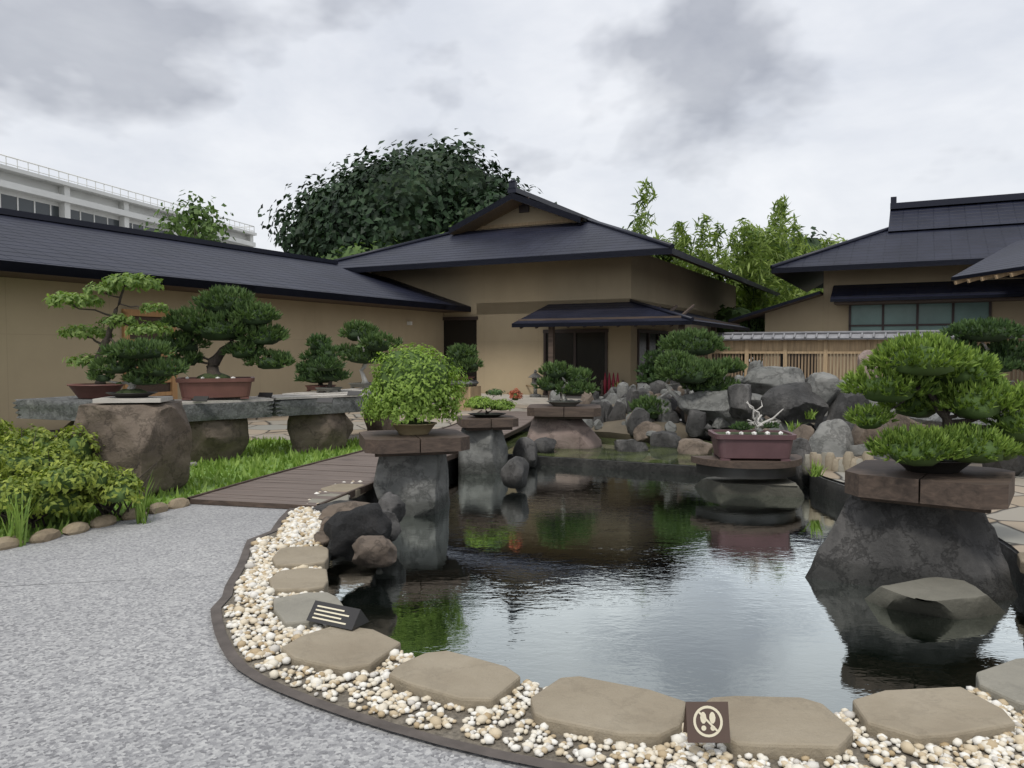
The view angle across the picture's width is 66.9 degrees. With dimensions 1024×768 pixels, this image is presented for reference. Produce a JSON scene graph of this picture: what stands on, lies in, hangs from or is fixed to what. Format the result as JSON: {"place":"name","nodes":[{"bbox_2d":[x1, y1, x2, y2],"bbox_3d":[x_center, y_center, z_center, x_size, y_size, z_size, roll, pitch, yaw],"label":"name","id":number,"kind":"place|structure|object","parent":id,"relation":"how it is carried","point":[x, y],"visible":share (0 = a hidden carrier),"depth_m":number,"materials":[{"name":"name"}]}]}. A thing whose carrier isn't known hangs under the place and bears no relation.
{"place":"outdoors","nodes":[
{"label":"outdoors","id":0,"kind":"place"},
{"bbox_2d":[0,435,362,541],"bbox_3d":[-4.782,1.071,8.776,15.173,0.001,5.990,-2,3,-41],"label":"lawn","id":1,"kind":"structure","parent":0,"point":[80,518],"depth_m":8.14,"materials":[{"name":"green plant"}]},
{"bbox_2d":[0,418,157,530],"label":"azalea shrubs","id":2,"kind":"object","parent":1,"relation":"on","point":[46,463],"visible":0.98,"depth_m":6.43,"materials":[{"name":"green plant"}]},
{"bbox_2d":[72,400,191,499],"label":"garden boulders","id":3,"kind":"object","parent":1,"relation":"on","point":[147,436],"visible":0.58,"depth_m":7.46,"materials":[{"name":"grey stone"}]},
{"bbox_2d":[84,336,191,402],"bbox_3d":[-3.712,-0.151,7.644,1.048,0.654,0.720,0,2,0],"label":"bonsai pine","id":4,"kind":"object","parent":3,"relation":"on","point":[156,370],"visible":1,"depth_m":7.55,"materials":[{"name":"green plant"}]},
{"bbox_2d":[54,403,529,440],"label":"paved ground","id":5,"kind":"structure","parent":0,"point":[269,427],"depth_m":15.46,"materials":[{"name":"beige stone"}]},
{"bbox_2d":[190,385,540,466],"bbox_3d":[-0.206,0.486,15.659,3.849,0.604,14.922,1,3,18],"label":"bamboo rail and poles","id":6,"kind":"object","parent":5,"relation":"on","point":[191,463],"visible":0.01,"depth_m":9.69,"materials":[{"name":"brown wood"}]},
{"bbox_2d":[0,357,1023,767],"bbox_3d":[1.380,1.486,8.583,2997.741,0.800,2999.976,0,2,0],"label":"ground","id":7,"kind":"structure","parent":0,"point":[112,655],"depth_m":3.53,"materials":[{"name":"grey gravel"}]},
{"bbox_2d":[0,498,189,550],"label":"edging stones","id":8,"kind":"object","parent":7,"relation":"on","point":[43,535],"visible":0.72,"depth_m":6.22,"materials":[{"name":"beige stone"}]},
{"bbox_2d":[0,154,256,246],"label":"building","id":9,"kind":"structure","parent":7,"relation":"on","point":[26,191],"depth_m":66.53,"materials":[{"name":"white concrete"}]},
{"bbox_2d":[139,190,244,242],"bbox_3d":[-16.594,-5.100,40.326,6.199,9.737,6.069,0,2,0],"label":"maple tree","id":10,"kind":"object","parent":7,"relation":"on","point":[208,228],"visible":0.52,"depth_m":39.80,"materials":[{"name":"green plant"}]},
{"bbox_2d":[0,277,443,436],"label":"building walls","id":11,"kind":"structure","parent":7,"relation":"on","point":[34,351],"depth_m":14.37,"materials":[{"name":"beige paint"}]},
{"bbox_2d":[0,208,470,312],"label":"building roof","id":12,"kind":"structure","parent":11,"relation":"on","point":[35,246],"depth_m":16.55,"materials":[{"name":"black tile"}]},
{"bbox_2d":[13,380,480,461],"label":"stone tables","id":13,"kind":"object","parent":7,"relation":"on","point":[320,420],"visible":0.69,"depth_m":10.40,"materials":[{"name":"grey stone"}]},
{"bbox_2d":[43,272,173,398],"bbox_3d":[-4.998,-0.618,9.670,1.504,1.582,0.818,0,2,-11],"label":"bonsai tree","id":14,"kind":"object","parent":13,"relation":"on","point":[97,389],"visible":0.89,"depth_m":9.53,"materials":[{"name":"green plant"}]},
{"bbox_2d":[155,284,296,399],"bbox_3d":[-3.800,-0.579,10.325,1.903,1.538,0.986,0,2,0],"label":"bonsai tree","id":15,"kind":"object","parent":13,"relation":"on","point":[247,315],"visible":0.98,"depth_m":10.14,"materials":[{"name":"green plant"}]},
{"bbox_2d":[293,332,346,390],"bbox_3d":[-3.053,-0.364,12.254,0.838,0.944,0.790,0,2,0],"label":"bonsai tree","id":16,"kind":"object","parent":13,"relation":"on","point":[303,368],"visible":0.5,"depth_m":12.12,"materials":[{"name":"green plant"}]},
{"bbox_2d":[306,344,353,392],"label":"bonsai tree","id":17,"kind":"object","parent":13,"relation":"on","point":[328,365],"visible":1,"depth_m":11.88,"materials":[{"name":"green plant"}]},
{"bbox_2d":[335,319,402,388],"bbox_3d":[-2.442,-0.529,13.185,1.287,1.195,0.821,1,3,27],"label":"bonsai tree","id":18,"kind":"object","parent":13,"relation":"on","point":[368,335],"visible":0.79,"depth_m":13.06,"materials":[{"name":"green plant"}]},
{"bbox_2d":[440,342,484,379],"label":"bonsai tree","id":19,"kind":"object","parent":13,"relation":"on","point":[462,354],"visible":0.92,"depth_m":19.01,"materials":[{"name":"green plant"}]},
{"bbox_2d":[316,236,399,259],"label":"tree","id":20,"kind":"object","parent":7,"relation":"on","point":[350,250],"visible":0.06,"depth_m":40.00,"materials":[{"name":"green plant"}]},
{"bbox_2d":[187,410,534,508],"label":"boardwalk deck","id":21,"kind":"structure","parent":7,"relation":"on","point":[297,486],"depth_m":8.20,"materials":[{"name":"brown wood"}]},
{"bbox_2d":[258,128,556,258],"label":"large tree","id":22,"kind":"object","parent":7,"relation":"on","point":[419,194],"visible":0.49,"depth_m":43.27,"materials":[{"name":"green plant"}]},
{"bbox_2d":[0,381,827,546],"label":"iris and ferns","id":23,"kind":"object","parent":7,"relation":"on","point":[140,512],"visible":0.48,"depth_m":5.90,"materials":[{"name":"green plant"}]},
{"bbox_2d":[528,370,542,396],"bbox_3d":[0.660,-0.026,21.866,0.420,0.770,0.364,0,2,0],"label":"stone lantern","id":24,"kind":"object","parent":7,"relation":"on","point":[535,375],"visible":0.85,"depth_m":21.78,"materials":[{"name":"grey stone"}]},
{"bbox_2d":[371,255,739,403],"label":"building walls","id":25,"kind":"structure","parent":7,"relation":"on","point":[499,299],"depth_m":22.87,"materials":[{"name":"paint"}]},
{"bbox_2d":[334,179,779,296],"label":"building roof","id":26,"kind":"structure","parent":25,"relation":"on","point":[516,225],"depth_m":23.50,"materials":[{"name":"tile"}]},
{"bbox_2d":[512,299,749,330],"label":"porch roof","id":27,"kind":"structure","parent":25,"relation":"on","point":[633,308],"depth_m":20.20,"materials":[{"name":"tile"}]},
{"bbox_2d":[507,454,713,476],"bbox_3d":[1.752,1.213,12.648,4.898,0.440,3.679,1,3,25],"label":"pond edging","id":28,"kind":"object","parent":7,"relation":"on","point":[623,465],"visible":0.04,"depth_m":10.74,"materials":[{"name":"black stone"}]},
{"bbox_2d":[210,508,1023,767],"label":"pebble bed","id":29,"kind":"object","parent":7,"relation":"on","point":[456,738],"visible":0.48,"depth_m":3.03,"materials":[{"name":"stone"}]},
{"bbox_2d":[223,480,1023,767],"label":"white pebbles","id":30,"kind":"object","parent":29,"relation":"on","point":[300,527],"visible":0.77,"depth_m":3.04,"materials":[{"name":"white gravel"}]},
{"bbox_2d":[683,702,729,742],"bbox_3d":[0.690,1.189,2.745,0.150,0.130,0.074,0,2,0],"label":"no-entry sign","id":31,"kind":"object","parent":30,"relation":"on","point":[706,722],"visible":1,"depth_m":2.73,"materials":[{"name":"brown metal"}]},
{"bbox_2d":[269,483,1023,760],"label":"pond edge stones","id":32,"kind":"object","parent":29,"relation":"on","point":[771,728],"visible":0.73,"depth_m":3.10,"materials":[{"name":"beige stone"}]},
{"bbox_2d":[307,600,369,629],"bbox_3d":[-0.898,1.179,3.990,0.300,0.085,0.140,1,3,28],"label":"information sign","id":33,"kind":"object","parent":32,"relation":"on","point":[339,616],"visible":1,"depth_m":3.95,"materials":[{"name":"grey"}]},
{"bbox_2d":[634,349,668,386],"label":"bonsai tree","id":34,"kind":"object","parent":7,"relation":"on","point":[647,370],"visible":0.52,"depth_m":19.07,"materials":[{"name":"green plant"}]},
{"bbox_2d":[622,176,847,361],"bbox_3d":[12.377,-4.817,40.323,17.059,9.095,15.381,0,2,0],"label":"bamboo","id":35,"kind":"object","parent":7,"relation":"on","point":[756,257],"visible":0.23,"depth_m":35.94,"materials":[{"name":"green plant"}]},
{"bbox_2d":[713,304,764,375],"bbox_3d":[9.104,-1.470,30.136,3.832,3.352,4.086,0,2,0],"label":"shrub","id":36,"kind":"object","parent":7,"relation":"on","point":[724,314],"visible":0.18,"depth_m":29.05,"materials":[{"name":"green plant"}]},
{"bbox_2d":[549,350,939,485],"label":"rocks","id":37,"kind":"object","parent":7,"relation":"on","point":[794,394],"visible":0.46,"depth_m":12.88,"materials":[{"name":"stone"}]},
{"bbox_2d":[628,326,747,418],"bbox_3d":[3.188,-0.141,14.160,2.392,1.909,2.080,-1,3,-31],"label":"pine shrub","id":38,"kind":"object","parent":37,"relation":"on","point":[682,364],"visible":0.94,"depth_m":13.80,"materials":[{"name":"green plant"}]},
{"bbox_2d":[730,317,764,340],"bbox_3d":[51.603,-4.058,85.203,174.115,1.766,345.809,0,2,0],"label":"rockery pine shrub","id":39,"kind":"object","parent":7,"relation":"on","point":[756,325],"visible":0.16,"depth_m":26.55,"materials":[{"name":"green plant"}]},
{"bbox_2d":[730,226,838,267],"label":"tree","id":40,"kind":"object","parent":7,"relation":"on","point":[813,241],"visible":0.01,"depth_m":49.31,"materials":[{"name":"green plant"}]},
{"bbox_2d":[687,329,1023,386],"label":"garden fence","id":41,"kind":"object","parent":7,"relation":"on","point":[825,343],"visible":0.33,"depth_m":20.31,"materials":[{"name":"brown wood"}]},
{"bbox_2d":[938,316,1023,414],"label":"bonsai pine","id":42,"kind":"object","parent":7,"relation":"on","point":[997,333],"visible":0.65,"depth_m":12.54,"materials":[{"name":"green plant"}]},
{"bbox_2d":[0,0,1023,279],"label":"sky","id":43,"kind":"structure","parent":0,"point":[841,109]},
{"bbox_2d":[505,432,713,464],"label":"bank","id":44,"kind":"structure","parent":0,"point":[652,454],"depth_m":11.53,"materials":[{"name":"green plant"}]},
{"bbox_2d":[327,438,1023,712],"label":"pond water","id":45,"kind":"structure","parent":0,"point":[680,587],"depth_m":5.17,"materials":[{"name":"liquid"}]},
{"bbox_2d":[312,437,556,568],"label":"rocks","id":46,"kind":"object","parent":45,"relation":"on","point":[363,534],"visible":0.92,"depth_m":5.74,"materials":[{"name":"grey stone"}]},
{"bbox_2d":[691,451,1004,619],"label":"rocks","id":47,"kind":"object","parent":45,"relation":"in","point":[949,598],"visible":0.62,"depth_m":8.72,"materials":[{"name":"grey stone"}]},
{"bbox_2d":[708,401,796,460],"bbox_3d":[2.782,0.528,9.011,0.922,0.668,0.587,0,2,5],"label":"bonsai pot","id":48,"kind":"object","parent":47,"relation":"on","point":[742,440],"visible":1,"depth_m":8.78,"materials":[{"name":"brown ceramic"}]},
{"bbox_2d":[764,264,1023,384],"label":"building walls","id":49,"kind":"structure","parent":0,"point":[822,313],"depth_m":24.24,"materials":[{"name":"beige paint"}]},
{"bbox_2d":[728,193,1023,323],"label":"building roof","id":50,"kind":"structure","parent":49,"relation":"on","point":[960,231],"depth_m":23.98,"materials":[{"name":"black tile"}]},
{"bbox_2d":[811,456,1023,551],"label":"stone paving","id":51,"kind":"structure","parent":0,"point":[1007,524],"depth_m":6.65,"materials":[{"name":"beige stone"}]},
{"bbox_2d":[909,410,1023,475],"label":"rocks","id":52,"kind":"object","parent":51,"relation":"on","point":[1016,465],"visible":0.04,"depth_m":8.78,"materials":[{"name":"grey stone"}]},
{"bbox_2d":[951,240,1023,284],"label":"pavilion roof","id":53,"kind":"structure","parent":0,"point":[1007,261],"depth_m":16.15,"materials":[{"name":"tile"}]},
{"label":"pond bed","id":54,"kind":"object","parent":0,"visible":0},
{"bbox_2d":[373,417,1017,601],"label":"stone pedestals","id":55,"kind":"object","parent":54,"relation":"on","point":[872,543],"visible":0.34,"depth_m":5.54,"materials":[{"name":"grey stone"}]},
{"bbox_2d":[359,404,1014,513],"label":"stone slabs","id":56,"kind":"structure","parent":55,"relation":"on","point":[978,489],"depth_m":5.52,"materials":[{"name":"brown stone"}]},
{"bbox_2d":[356,342,471,434],"bbox_3d":[-1.044,0.042,8.039,1.085,0.962,1.008,-2,3,-41],"label":"bonsai tree","id":57,"kind":"object","parent":56,"relation":"on","point":[412,384],"visible":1,"depth_m":7.79,"materials":[{"name":"plant"}]},
{"bbox_2d":[463,388,522,417],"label":"small bonsai shrubs","id":58,"kind":"object","parent":56,"relation":"on","point":[477,402],"visible":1,"depth_m":10.64,"materials":[{"name":"green plant"}]},
{"bbox_2d":[531,360,599,406],"bbox_3d":[0.875,-0.023,12.408,1.088,0.749,0.726,1,3,21],"label":"bonsai pine","id":59,"kind":"object","parent":56,"relation":"on","point":[576,377],"visible":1,"depth_m":12.30,"materials":[{"name":"green plant"}]},
{"bbox_2d":[836,328,1023,473],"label":"bonsai pine","id":60,"kind":"object","parent":56,"relation":"on","point":[924,376],"visible":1,"depth_m":5.39,"materials":[{"name":"green plant"}]}
]}

